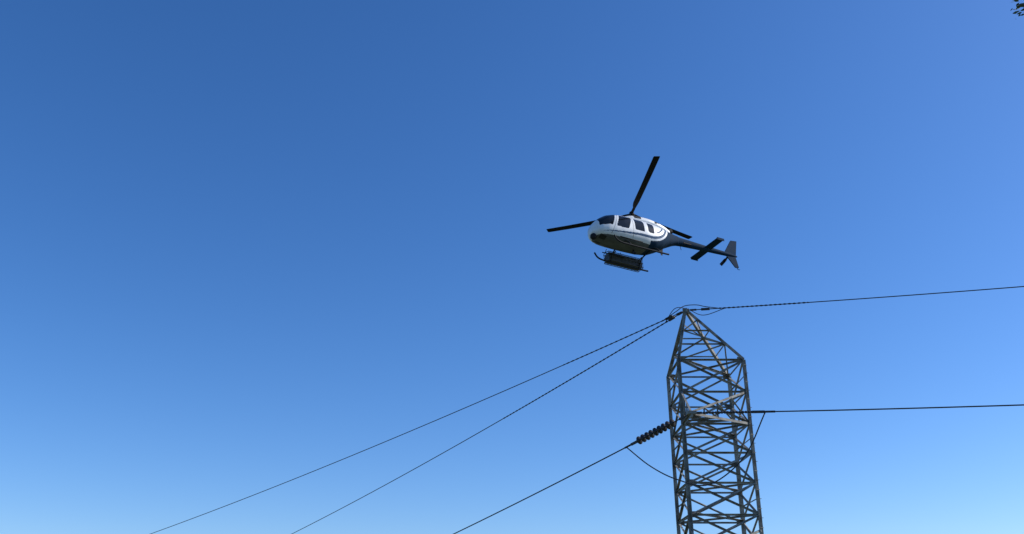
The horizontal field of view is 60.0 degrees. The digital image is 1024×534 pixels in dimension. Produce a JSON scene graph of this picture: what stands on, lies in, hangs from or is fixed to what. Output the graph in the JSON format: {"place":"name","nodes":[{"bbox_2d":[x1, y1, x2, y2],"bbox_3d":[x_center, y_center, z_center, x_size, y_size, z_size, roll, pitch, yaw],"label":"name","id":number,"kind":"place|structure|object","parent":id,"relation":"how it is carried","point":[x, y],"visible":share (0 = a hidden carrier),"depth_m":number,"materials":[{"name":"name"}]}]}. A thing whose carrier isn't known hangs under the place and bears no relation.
{"place":"outdoors","nodes":[
{"label":"outdoors","id":0,"kind":"place"},
{"bbox_2d":[0,0,1023,533],"label":"sky","id":1,"kind":"structure","parent":0,"point":[248,248],"materials":[{"name":"blue"}]},
{"bbox_2d":[546,156,739,271],"bbox_3d":[9.433,-1.712,52.901,11.798,3.368,9.238,13,-34,-25],"label":"helicopter","id":2,"kind":"object","parent":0,"point":[631,232],"visible":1,"depth_m":51.83,"materials":[{"name":"white paint"}]},
{"bbox_3d":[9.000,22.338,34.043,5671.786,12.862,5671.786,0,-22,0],"label":"ground","id":3,"kind":"structure","parent":0,"visible":0},
{"bbox_2d":[624,304,774,533],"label":"transmission tower","id":4,"kind":"structure","parent":3,"relation":"on","point":[686,412],"depth_m":40.20,"materials":[{"name":"metal"}]},
{"bbox_2d":[151,314,676,533],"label":"power line","id":5,"kind":"object","parent":4,"relation":"attached to","point":[442,417],"visible":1,"depth_m":50.92,"materials":[{"name":"metal"}]},
{"bbox_2d":[292,312,682,533],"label":"power line","id":6,"kind":"object","parent":4,"relation":"attached to","point":[511,413],"visible":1,"depth_m":51.13,"materials":[{"name":"metal"}]},
{"bbox_2d":[453,448,624,533],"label":"power line","id":7,"kind":"object","parent":4,"relation":"attached to","point":[542,489],"visible":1,"depth_m":44.45,"materials":[{"name":"metal"}]},
{"bbox_2d":[696,286,1023,309],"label":"power line","id":8,"kind":"object","parent":4,"relation":"attached to","point":[858,298],"visible":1,"depth_m":39.59,"materials":[{"name":"metal"}]},
{"bbox_2d":[775,404,1023,411],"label":"power line","id":9,"kind":"object","parent":4,"relation":"attached to","point":[902,408],"visible":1,"depth_m":34.48,"materials":[{"name":"metal"}]},
{"bbox_2d":[1010,0,1023,18],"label":"broadleaf tree","id":10,"kind":"object","parent":3,"relation":"on","point":[1018,5],"visible":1,"depth_m":9.96,"materials":[{"name":"green plant"}]}
]}

